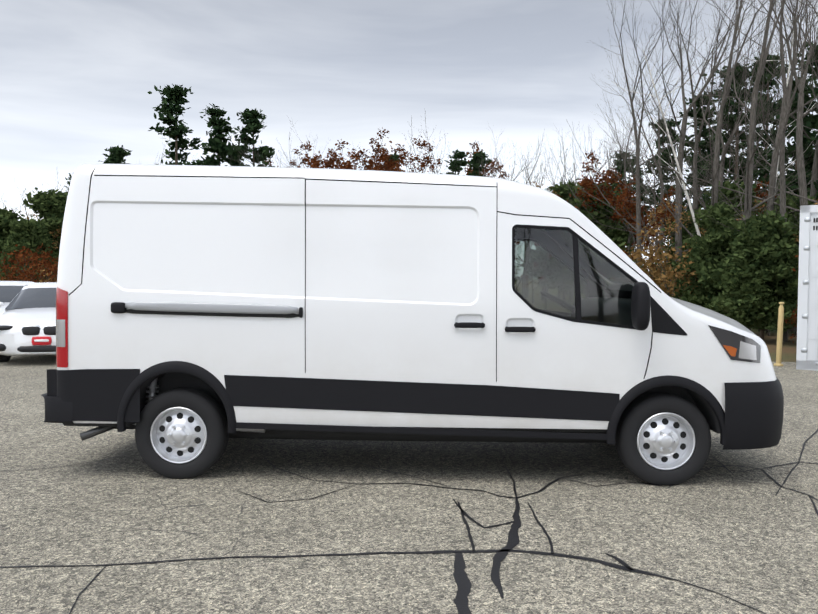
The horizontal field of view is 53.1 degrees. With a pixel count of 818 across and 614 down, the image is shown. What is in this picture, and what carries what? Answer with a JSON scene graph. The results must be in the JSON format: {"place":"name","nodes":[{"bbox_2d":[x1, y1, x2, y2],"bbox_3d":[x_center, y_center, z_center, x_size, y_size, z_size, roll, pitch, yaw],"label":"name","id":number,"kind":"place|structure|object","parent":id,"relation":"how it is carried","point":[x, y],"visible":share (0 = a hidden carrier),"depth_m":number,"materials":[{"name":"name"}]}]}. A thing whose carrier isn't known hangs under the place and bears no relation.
{"place":"outdoors","nodes":[
{"label":"outdoors","id":0,"kind":"place"},
{"bbox_2d":[0,355,817,613],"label":"asphalt lot","id":1,"kind":"structure","parent":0,"point":[748,538],"depth_m":5.21,"materials":[{"name":"grey asphalt"}]},
{"bbox_2d":[0,239,11,278],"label":"green shrub","id":2,"kind":"object","parent":1,"relation":"on","point":[1,274],"visible":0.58,"depth_m":26.78,"materials":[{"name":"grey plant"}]},
{"bbox_2d":[0,206,24,277],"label":"young pine tree","id":3,"kind":"object","parent":1,"relation":"on","point":[7,215],"visible":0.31,"depth_m":30.96,"materials":[{"name":"green plant"}]},
{"bbox_2d":[0,281,34,315],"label":"white saloon","id":4,"kind":"object","parent":1,"relation":"on","point":[10,291],"visible":0.02,"depth_m":18.66,"materials":[{"name":"white paint"}]},
{"bbox_2d":[0,282,56,361],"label":"white saloon","id":5,"kind":"object","parent":1,"relation":"on","point":[28,322],"visible":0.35,"depth_m":14.30,"materials":[{"name":"white paint"}]},
{"bbox_2d":[0,215,57,281],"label":"young pine tree","id":6,"kind":"object","parent":1,"relation":"on","point":[26,233],"visible":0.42,"depth_m":29.85,"materials":[{"name":"green plant"}]},
{"bbox_2d":[0,243,58,281],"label":"rust shrub","id":7,"kind":"object","parent":1,"relation":"on","point":[23,256],"visible":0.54,"depth_m":27.32,"materials":[{"name":"brown plant"}]},
{"bbox_2d":[5,258,57,282],"bbox_3d":[-11.782,-0.530,26.462,2.207,2.241,1.785,0,2,-20],"label":"rust shrub","id":8,"kind":"object","parent":1,"relation":"on","point":[49,266],"visible":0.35,"depth_m":26.23,"materials":[{"name":"brown plant"}]},
{"bbox_2d":[1,187,67,278],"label":"young pine tree","id":9,"kind":"object","parent":1,"relation":"on","point":[50,206],"visible":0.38,"depth_m":31.65,"materials":[{"name":"green plant"}]},
{"bbox_2d":[15,245,53,276],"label":"russet oak tree","id":10,"kind":"object","parent":1,"relation":"on","point":[41,255],"visible":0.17,"depth_m":29.79,"materials":[{"name":"brown plant"}]},
{"bbox_2d":[34,265,56,281],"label":"tan shrub","id":11,"kind":"object","parent":1,"relation":"on","point":[44,275],"visible":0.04,"depth_m":25.90,"materials":[{"name":"brown plant"}]},
{"bbox_2d":[49,226,61,250],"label":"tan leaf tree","id":12,"kind":"object","parent":1,"relation":"on","point":[59,230],"visible":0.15,"depth_m":31.11,"materials":[{"name":"brown plant"}]},
{"bbox_2d":[0,429,817,613],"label":"crack seal","id":13,"kind":"object","parent":1,"relation":"on","point":[464,585],"visible":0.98,"depth_m":4.67,"materials":[{"name":"black asphalt"}]},
{"bbox_2d":[41,164,783,485],"bbox_3d":[0.094,0.080,7.096,5.934,2.506,2.388,0,2,1],"label":"van","id":14,"kind":"object","parent":1,"relation":"on","point":[204,314],"visible":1,"depth_m":6.24,"materials":[{"name":"white paint"}]},
{"bbox_2d":[774,302,783,365],"bbox_3d":[6.830,0.524,15.062,0.139,1.234,0.139,2,1,-19],"label":"marker post","id":15,"kind":"object","parent":1,"relation":"on","point":[779,335],"visible":0.85,"depth_m":15.03,"materials":[{"name":"yellow"}]},
{"bbox_2d":[0,0,817,279],"label":"sky","id":16,"kind":"structure","parent":0,"point":[76,76],"materials":[{"name":"grey"}]},
{"bbox_2d":[515,280,796,361],"bbox_3d":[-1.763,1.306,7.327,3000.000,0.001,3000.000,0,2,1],"label":"ground","id":17,"kind":"structure","parent":0,"point":[789,350],"depth_m":21.92,"materials":[{"name":"brown soil"}]},
{"bbox_2d":[1,175,69,219],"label":"bare tree","id":18,"kind":"object","parent":17,"relation":"on","point":[42,191],"visible":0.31,"depth_m":45.87,"materials":[{"name":"grey plant"}]},
{"bbox_2d":[101,145,130,163],"bbox_3d":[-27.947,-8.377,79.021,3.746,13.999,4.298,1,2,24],"label":"tall pine tree","id":19,"kind":"object","parent":17,"relation":"on","point":[116,155],"visible":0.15,"depth_m":78.21,"materials":[{"name":"green plant"}]},
{"bbox_2d":[147,84,211,165],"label":"tall pine tree","id":20,"kind":"object","parent":17,"relation":"on","point":[168,109],"visible":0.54,"depth_m":69.65,"materials":[{"name":"green plant"}]},
{"bbox_2d":[197,103,239,165],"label":"tall pine tree","id":21,"kind":"object","parent":17,"relation":"on","point":[218,141],"visible":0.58,"depth_m":75.06,"materials":[{"name":"green plant"}]},
{"bbox_2d":[227,155,246,165],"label":"tall pine tree","id":22,"kind":"object","parent":17,"relation":"on","point":[236,163],"depth_m":92.04,"materials":[{"name":"green plant"}]},
{"bbox_2d":[224,108,274,166],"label":"tall pine tree","id":23,"kind":"object","parent":17,"relation":"on","point":[250,118],"visible":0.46,"depth_m":71.39,"materials":[{"name":"green plant"}]},
{"bbox_2d":[227,126,292,166],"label":"bare tree","id":24,"kind":"object","parent":17,"relation":"on","point":[256,155],"visible":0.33,"depth_m":63.36,"materials":[{"name":"grey plant"}]},
{"bbox_2d":[275,116,328,167],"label":"bare tree","id":25,"kind":"object","parent":17,"relation":"on","point":[294,154],"visible":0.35,"depth_m":58.16,"materials":[{"name":"grey plant"}]},
{"bbox_2d":[290,141,356,169],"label":"russet oak tree","id":26,"kind":"object","parent":17,"relation":"on","point":[307,159],"visible":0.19,"depth_m":60.19,"materials":[{"name":"brown plant"}]},
{"bbox_2d":[297,139,349,168],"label":"russet oak tree","id":27,"kind":"object","parent":17,"relation":"on","point":[332,160],"visible":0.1,"depth_m":54.01,"materials":[{"name":"brown plant"}]},
{"bbox_2d":[341,127,400,171],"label":"russet oak tree","id":28,"kind":"object","parent":17,"relation":"on","point":[378,166],"visible":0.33,"depth_m":49.97,"materials":[{"name":"brown plant"}]},
{"bbox_2d":[385,152,401,171],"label":"tall pine tree","id":29,"kind":"object","parent":17,"relation":"on","point":[393,157],"visible":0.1,"depth_m":82.88,"materials":[{"name":"green plant"}]},
{"bbox_2d":[371,136,441,172],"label":"russet oak tree","id":30,"kind":"object","parent":17,"relation":"on","point":[422,166],"visible":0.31,"depth_m":54.85,"materials":[{"name":"brown plant"}]},
{"bbox_2d":[395,120,446,173],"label":"bare tree","id":31,"kind":"object","parent":17,"relation":"on","point":[414,151],"visible":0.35,"depth_m":64.42,"materials":[{"name":"grey plant"}]},
{"bbox_2d":[411,110,468,174],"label":"bare tree","id":32,"kind":"object","parent":17,"relation":"on","point":[438,154],"visible":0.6,"depth_m":57.31,"materials":[{"name":"grey plant"}]},
{"bbox_2d":[440,149,469,174],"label":"tall pine tree","id":33,"kind":"object","parent":17,"relation":"on","point":[454,163],"visible":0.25,"depth_m":85.83,"materials":[{"name":"green plant"}]},
{"bbox_2d":[465,151,490,176],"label":"tall pine tree","id":34,"kind":"object","parent":17,"relation":"on","point":[477,158],"visible":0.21,"depth_m":74.84,"materials":[{"name":"green plant"}]},
{"bbox_2d":[464,140,508,178],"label":"russet oak tree","id":35,"kind":"object","parent":17,"relation":"on","point":[488,166],"visible":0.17,"depth_m":79.59,"materials":[{"name":"brown plant"}]},
{"bbox_2d":[473,125,517,177],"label":"bare tree","id":36,"kind":"object","parent":17,"relation":"on","point":[494,159],"visible":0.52,"depth_m":62.61,"materials":[{"name":"grey plant"}]},
{"bbox_2d":[481,140,550,181],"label":"bare tree","id":37,"kind":"object","parent":17,"relation":"on","point":[513,168],"visible":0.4,"depth_m":69.59,"materials":[{"name":"grey plant"}]},
{"bbox_2d":[489,157,548,292],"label":"bare tree","id":38,"kind":"object","parent":17,"relation":"on","point":[526,244],"visible":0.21,"depth_m":67.47,"materials":[{"name":"grey plant"}]},
{"bbox_2d":[496,129,545,250],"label":"bare tree","id":39,"kind":"object","parent":17,"relation":"on","point":[525,165],"visible":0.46,"depth_m":56.66,"materials":[{"name":"grey plant"}]},
{"bbox_2d":[505,152,552,297],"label":"bare tree","id":40,"kind":"object","parent":17,"relation":"on","point":[532,184],"visible":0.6,"depth_m":65.61,"materials":[{"name":"grey plant"}]},
{"bbox_2d":[515,182,556,296],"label":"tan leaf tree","id":41,"kind":"object","parent":17,"relation":"on","point":[532,242],"visible":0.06,"depth_m":46.04,"materials":[{"name":"brown plant"}]},
{"bbox_2d":[525,255,547,308],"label":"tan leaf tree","id":42,"kind":"object","parent":17,"relation":"on","point":[544,281],"depth_m":40.88,"materials":[{"name":"brown plant"}]},
{"bbox_2d":[514,195,567,292],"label":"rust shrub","id":43,"kind":"object","parent":17,"relation":"on","point":[516,242],"depth_m":47.04,"materials":[{"name":"brown plant"}]},
{"bbox_2d":[525,242,557,302],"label":"bare tree","id":44,"kind":"object","parent":17,"relation":"on","point":[537,275],"depth_m":51.91,"materials":[{"name":"grey plant"}]},
{"bbox_2d":[521,151,563,291],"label":"bare tree","id":45,"kind":"object","parent":17,"relation":"on","point":[537,181],"visible":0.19,"depth_m":79.58,"materials":[{"name":"grey plant"}]},
{"bbox_2d":[517,178,584,299],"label":"young pine tree","id":46,"kind":"object","parent":17,"relation":"on","point":[562,190],"visible":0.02,"depth_m":55.35,"materials":[{"name":"green plant"}]},
{"bbox_2d":[515,128,590,299],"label":"bare tree","id":47,"kind":"object","parent":17,"relation":"on","point":[553,183],"visible":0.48,"depth_m":58.60,"materials":[{"name":"grey plant"}]},
{"bbox_2d":[529,135,584,298],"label":"bare tree","id":48,"kind":"object","parent":17,"relation":"on","point":[562,182],"visible":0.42,"depth_m":63.04,"materials":[{"name":"grey plant"}]},
{"bbox_2d":[541,145,576,295],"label":"bare tree","id":49,"kind":"object","parent":17,"relation":"on","point":[555,178],"visible":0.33,"depth_m":75.77,"materials":[{"name":"grey plant"}]},
{"bbox_2d":[538,123,632,302],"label":"bare tree","id":50,"kind":"object","parent":17,"relation":"on","point":[570,301],"visible":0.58,"depth_m":54.21,"materials":[{"name":"grey plant"}]},
{"bbox_2d":[546,177,642,293],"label":"young pine tree","id":51,"kind":"object","parent":17,"relation":"on","point":[618,238],"visible":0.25,"depth_m":43.72,"materials":[{"name":"green plant"}]},
{"bbox_2d":[578,122,634,175],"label":"bare tree","id":52,"kind":"object","parent":17,"relation":"on","point":[609,153],"visible":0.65,"depth_m":52.70,"materials":[{"name":"grey plant"}]},
{"bbox_2d":[573,150,667,254],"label":"russet oak tree","id":53,"kind":"object","parent":17,"relation":"on","point":[584,182],"visible":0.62,"depth_m":42.61,"materials":[{"name":"brown plant"}]},
{"bbox_2d":[606,151,635,200],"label":"tall pine tree","id":54,"kind":"object","parent":17,"relation":"on","point":[618,167],"visible":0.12,"depth_m":68.64,"materials":[{"name":"green plant"}]},
{"bbox_2d":[578,104,671,249],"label":"tall bare tree","id":55,"kind":"object","parent":17,"relation":"on","point":[630,164],"visible":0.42,"depth_m":46.07,"materials":[{"name":"grey plant"}]},
{"bbox_2d":[566,48,687,204],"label":"tall bare tree","id":56,"kind":"object","parent":17,"relation":"on","point":[625,167],"visible":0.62,"depth_m":47.36,"materials":[{"name":"grey plant"}]},
{"bbox_2d":[596,175,667,277],"bbox_3d":[10.640,-2.737,35.706,4.569,6.333,2.480,2,3,43],"label":"russet oak tree","id":57,"kind":"object","parent":17,"relation":"on","point":[626,205],"visible":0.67,"depth_m":36.41,"materials":[{"name":"brown plant"}]},
{"bbox_2d":[609,190,658,264],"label":"russet oak tree","id":58,"kind":"object","parent":17,"relation":"on","point":[641,228],"visible":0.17,"depth_m":42.92,"materials":[{"name":"brown plant"}]},
{"bbox_2d":[623,210,649,251],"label":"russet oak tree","id":59,"kind":"object","parent":17,"relation":"on","point":[634,235],"visible":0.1,"depth_m":43.34,"materials":[{"name":"brown plant"}]},
{"bbox_2d":[626,156,648,253],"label":"tall pine tree","id":60,"kind":"object","parent":17,"relation":"on","point":[633,187],"visible":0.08,"depth_m":84.09,"materials":[{"name":"green plant"}]},
{"bbox_2d":[568,25,727,265],"bbox_3d":[11.592,-6.725,38.802,9.003,14.092,6.889,0,2,-1],"label":"tall bare tree","id":61,"kind":"object","parent":17,"relation":"on","point":[659,169],"visible":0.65,"depth_m":39.51,"materials":[{"name":"grey plant"}]},
{"bbox_2d":[557,0,742,267],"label":"tall bare tree","id":62,"kind":"object","parent":17,"relation":"on","point":[638,229],"visible":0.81,"depth_m":35.22,"materials":[{"name":"grey plant"}]},
{"bbox_2d":[615,124,687,266],"bbox_3d":[9.460,-3.508,31.875,4.420,8.085,3.684,0,2,-1],"label":"tall bare tree","id":63,"kind":"object","parent":17,"relation":"on","point":[655,209],"visible":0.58,"depth_m":32.27,"materials":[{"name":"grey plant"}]},
{"bbox_2d":[633,255,688,295],"bbox_3d":[9.091,-0.657,28.240,2.502,2.701,2.990,2,3,41],"label":"green shrub","id":64,"kind":"object","parent":17,"relation":"on","point":[661,269],"depth_m":28.39,"materials":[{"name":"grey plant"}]},
{"bbox_2d":[633,118,689,236],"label":"tall pine tree","id":65,"kind":"object","parent":17,"relation":"on","point":[662,137],"visible":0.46,"depth_m":48.76,"materials":[{"name":"green plant"}]},
{"bbox_2d":[624,221,701,294],"bbox_3d":[7.801,-0.878,24.921,2.491,3.374,3.511,0,2,-22],"label":"tan shrub","id":66,"kind":"object","parent":17,"relation":"on","point":[647,262],"visible":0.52,"depth_m":24.80,"materials":[{"name":"brown plant"}]},
{"bbox_2d":[640,199,690,294],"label":"tree","id":67,"kind":"object","parent":17,"relation":"on","point":[668,219],"visible":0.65,"depth_m":28.27,"materials":[{"name":"brown plant"}]},
{"bbox_2d":[650,186,702,278],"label":"russet oak tree","id":68,"kind":"object","parent":17,"relation":"on","point":[668,214],"visible":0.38,"depth_m":30.15,"materials":[{"name":"brown plant"}]},
{"bbox_2d":[613,79,740,246],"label":"tall bare tree","id":69,"kind":"object","parent":17,"relation":"on","point":[678,131],"visible":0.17,"depth_m":54.12,"materials":[{"name":"grey plant"}]},
{"bbox_2d":[649,212,705,278],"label":"tree","id":70,"kind":"object","parent":17,"relation":"on","point":[671,238],"visible":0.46,"depth_m":27.45,"materials":[{"name":"brown plant"}]},
{"bbox_2d":[649,209,706,294],"bbox_3d":[9.953,-1.439,29.655,2.981,4.174,3.057,1,2,21],"label":"young pine tree","id":71,"kind":"object","parent":17,"relation":"on","point":[691,228],"visible":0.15,"depth_m":29.12,"materials":[{"name":"green plant"}]},
{"bbox_2d":[655,252,710,298],"bbox_3d":[7.828,-0.400,23.847,2.396,2.460,1.712,0,2,-13],"label":"tan shrub","id":72,"kind":"object","parent":17,"relation":"on","point":[673,284],"visible":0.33,"depth_m":23.66,"materials":[{"name":"brown plant"}]},
{"bbox_2d":[667,90,731,212],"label":"tall pine tree","id":73,"kind":"object","parent":17,"relation":"on","point":[702,135],"visible":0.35,"depth_m":42.66,"materials":[{"name":"green plant"}]},
{"bbox_2d":[590,0,812,213],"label":"tall bare tree","id":74,"kind":"object","parent":17,"relation":"on","point":[695,162],"visible":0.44,"depth_m":30.11,"materials":[{"name":"grey plant"}]},
{"bbox_2d":[589,0,816,236],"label":"tall bare tree","id":75,"kind":"object","parent":17,"relation":"on","point":[715,163],"visible":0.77,"depth_m":26.34,"materials":[{"name":"grey plant"}]},
{"bbox_2d":[667,202,743,319],"bbox_3d":[8.803,-1.101,23.599,2.700,3.907,3.095,-1,2,-32],"label":"bush","id":76,"kind":"object","parent":17,"relation":"on","point":[710,250],"visible":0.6,"depth_m":23.23,"materials":[{"name":"green plant"}]},
{"bbox_2d":[595,0,817,330],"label":"tall bare tree","id":77,"kind":"object","parent":17,"relation":"on","point":[749,177],"visible":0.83,"depth_m":23.32,"materials":[{"name":"grey plant"}]},
{"bbox_2d":[629,33,791,243],"bbox_3d":[13.944,-6.276,38.782,7.421,13.211,3.726,1,2,16],"label":"tall bare tree","id":78,"kind":"object","parent":17,"relation":"on","point":[723,124],"visible":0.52,"depth_m":38.53,"materials":[{"name":"grey plant"}]},
{"bbox_2d":[605,2,817,235],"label":"leaning birch tree","id":79,"kind":"object","parent":17,"relation":"on","point":[688,199],"visible":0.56,"depth_m":26.54,"materials":[{"name":"white plant"}]},
{"bbox_2d":[611,0,817,245],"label":"tall bare tree","id":80,"kind":"object","parent":17,"relation":"on","point":[800,159],"visible":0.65,"depth_m":24.84,"materials":[{"name":"grey plant"}]},
{"bbox_2d":[619,0,813,262],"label":"tall bare tree","id":81,"kind":"object","parent":17,"relation":"on","point":[682,132],"visible":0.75,"depth_m":28.80,"materials":[{"name":"grey plant"}]},
{"bbox_2d":[650,0,817,330],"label":"tall bare tree","id":82,"kind":"object","parent":17,"relation":"on","point":[773,171],"visible":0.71,"depth_m":25.36,"materials":[{"name":"grey plant"}]},
{"bbox_2d":[701,179,766,247],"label":"young pine tree","id":83,"kind":"object","parent":17,"relation":"on","point":[728,194],"visible":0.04,"depth_m":28.98,"materials":[{"name":"green plant"}]},
{"bbox_2d":[660,76,810,199],"bbox_3d":[12.625,-3.940,29.535,7.443,9.177,3.951,0,2,-9],"label":"tall bare tree","id":84,"kind":"object","parent":17,"relation":"on","point":[741,150],"visible":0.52,"depth_m":29.44,"materials":[{"name":"grey plant"}]},
{"bbox_2d":[701,64,771,202],"bbox_3d":[15.822,-5.646,39.412,3.685,11.987,3.626,1,2,15],"label":"tall pine tree","id":85,"kind":"object","parent":17,"relation":"on","point":[761,171],"visible":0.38,"depth_m":39.01,"materials":[{"name":"green plant"}]},
{"bbox_2d":[669,10,805,209],"bbox_3d":[15.778,-7.306,38.553,6.671,15.352,12.633,1,2,14],"label":"tall bare tree","id":86,"kind":"object","parent":17,"relation":"on","point":[723,161],"visible":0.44,"depth_m":37.88,"materials":[{"name":"grey plant"}]},
{"bbox_2d":[665,0,817,228],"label":"tall bare tree","id":87,"kind":"object","parent":17,"relation":"on","point":[792,193],"visible":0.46,"depth_m":25.11,"materials":[{"name":"grey plant"}]},
{"bbox_2d":[675,2,817,203],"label":"tall bare tree","id":88,"kind":"object","parent":17,"relation":"on","point":[764,103],"visible":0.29,"depth_m":33.65,"materials":[{"name":"grey plant"}]},
{"bbox_2d":[707,210,798,340],"bbox_3d":[8.985,-0.743,20.629,2.621,3.393,2.793,2,3,37],"label":"shrub","id":89,"kind":"object","parent":17,"relation":"on","point":[761,282],"visible":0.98,"depth_m":20.20,"materials":[{"name":"green plant"}]},
{"bbox_2d":[696,0,817,341],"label":"tall bare tree","id":90,"kind":"object","parent":17,"relation":"on","point":[781,153],"visible":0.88,"depth_m":20.55,"materials":[{"name":"grey plant"}]},
{"bbox_2d":[728,53,793,213],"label":"tall pine tree","id":91,"kind":"object","parent":17,"relation":"on","point":[766,137],"visible":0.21,"depth_m":44.81,"materials":[{"name":"green plant"}]},
{"bbox_2d":[753,180,777,214],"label":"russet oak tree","id":92,"kind":"object","parent":17,"relation":"on","point":[758,185],"visible":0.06,"depth_m":32.48,"materials":[{"name":"brown plant"}]},
{"bbox_2d":[728,4,817,202],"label":"tall bare tree","id":93,"kind":"object","parent":17,"relation":"on","point":[815,177],"visible":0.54,"depth_m":27.64,"materials":[{"name":"grey plant"}]},
{"bbox_2d":[739,30,817,165],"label":"tall bare tree","id":94,"kind":"object","parent":17,"relation":"on","point":[774,89],"visible":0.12,"depth_m":45.38,"materials":[{"name":"grey plant"}]},
{"bbox_2d":[743,0,817,183],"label":"tall bare tree","id":95,"kind":"object","parent":17,"relation":"on","point":[802,43],"visible":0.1,"depth_m":46.38,"materials":[{"name":"grey plant"}]},
{"bbox_2d":[753,175,810,212],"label":"young pine tree","id":96,"kind":"object","parent":17,"relation":"on","point":[755,184],"depth_m":30.55,"materials":[{"name":"green plant"}]},
{"bbox_2d":[758,58,816,169],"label":"tall bare tree","id":97,"kind":"object","parent":17,"relation":"on","point":[776,125],"visible":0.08,"depth_m":38.28,"materials":[{"name":"grey plant"}]},
{"bbox_2d":[777,238,798,264],"bbox_3d":[10.717,-0.518,19.215,3.603,3.109,3.049,0,2,-12],"label":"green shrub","id":98,"kind":"object","parent":17,"relation":"on","point":[794,257],"visible":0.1,"depth_m":20.10,"materials":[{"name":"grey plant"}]},
{"bbox_2d":[762,76,817,208],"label":"tall pine tree","id":99,"kind":"object","parent":17,"relation":"on","point":[805,92],"visible":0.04,"depth_m":37.25,"materials":[{"name":"green plant"}]},
{"bbox_2d":[784,304,797,342],"bbox_3d":[9.267,0.288,18.830,1.155,1.417,1.376,1,2,11],"label":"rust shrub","id":100,"kind":"object","parent":17,"relation":"on","point":[794,317],"visible":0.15,"depth_m":19.27,"materials":[{"name":"brown plant"}]},
{"bbox_2d":[765,0,817,130],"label":"tall bare tree","id":101,"kind":"object","parent":17,"relation":"on","point":[812,89],"visible":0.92,"depth_m":17.77,"materials":[{"name":"grey plant"}]},
{"bbox_2d":[774,193,817,330],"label":"young pine tree","id":102,"kind":"object","parent":17,"relation":"on","point":[790,202],"visible":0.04,"depth_m":25.18,"materials":[{"name":"green plant"}]},
{"bbox_2d":[776,42,817,199],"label":"tall pine tree","id":103,"kind":"object","parent":17,"relation":"on","point":[807,98],"visible":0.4,"depth_m":29.47,"materials":[{"name":"green plant"}]},
{"bbox_2d":[796,205,817,370],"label":"shipping container","id":104,"kind":"object","parent":17,"relation":"on","point":[807,338],"visible":0.98,"depth_m":14.39,"materials":[{"name":"white metal"}]},
{"bbox_2d":[804,86,817,192],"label":"tall pine tree","id":105,"kind":"object","parent":17,"relation":"on","point":[808,123],"visible":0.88,"depth_m":26.86,"materials":[{"name":"green plant"}]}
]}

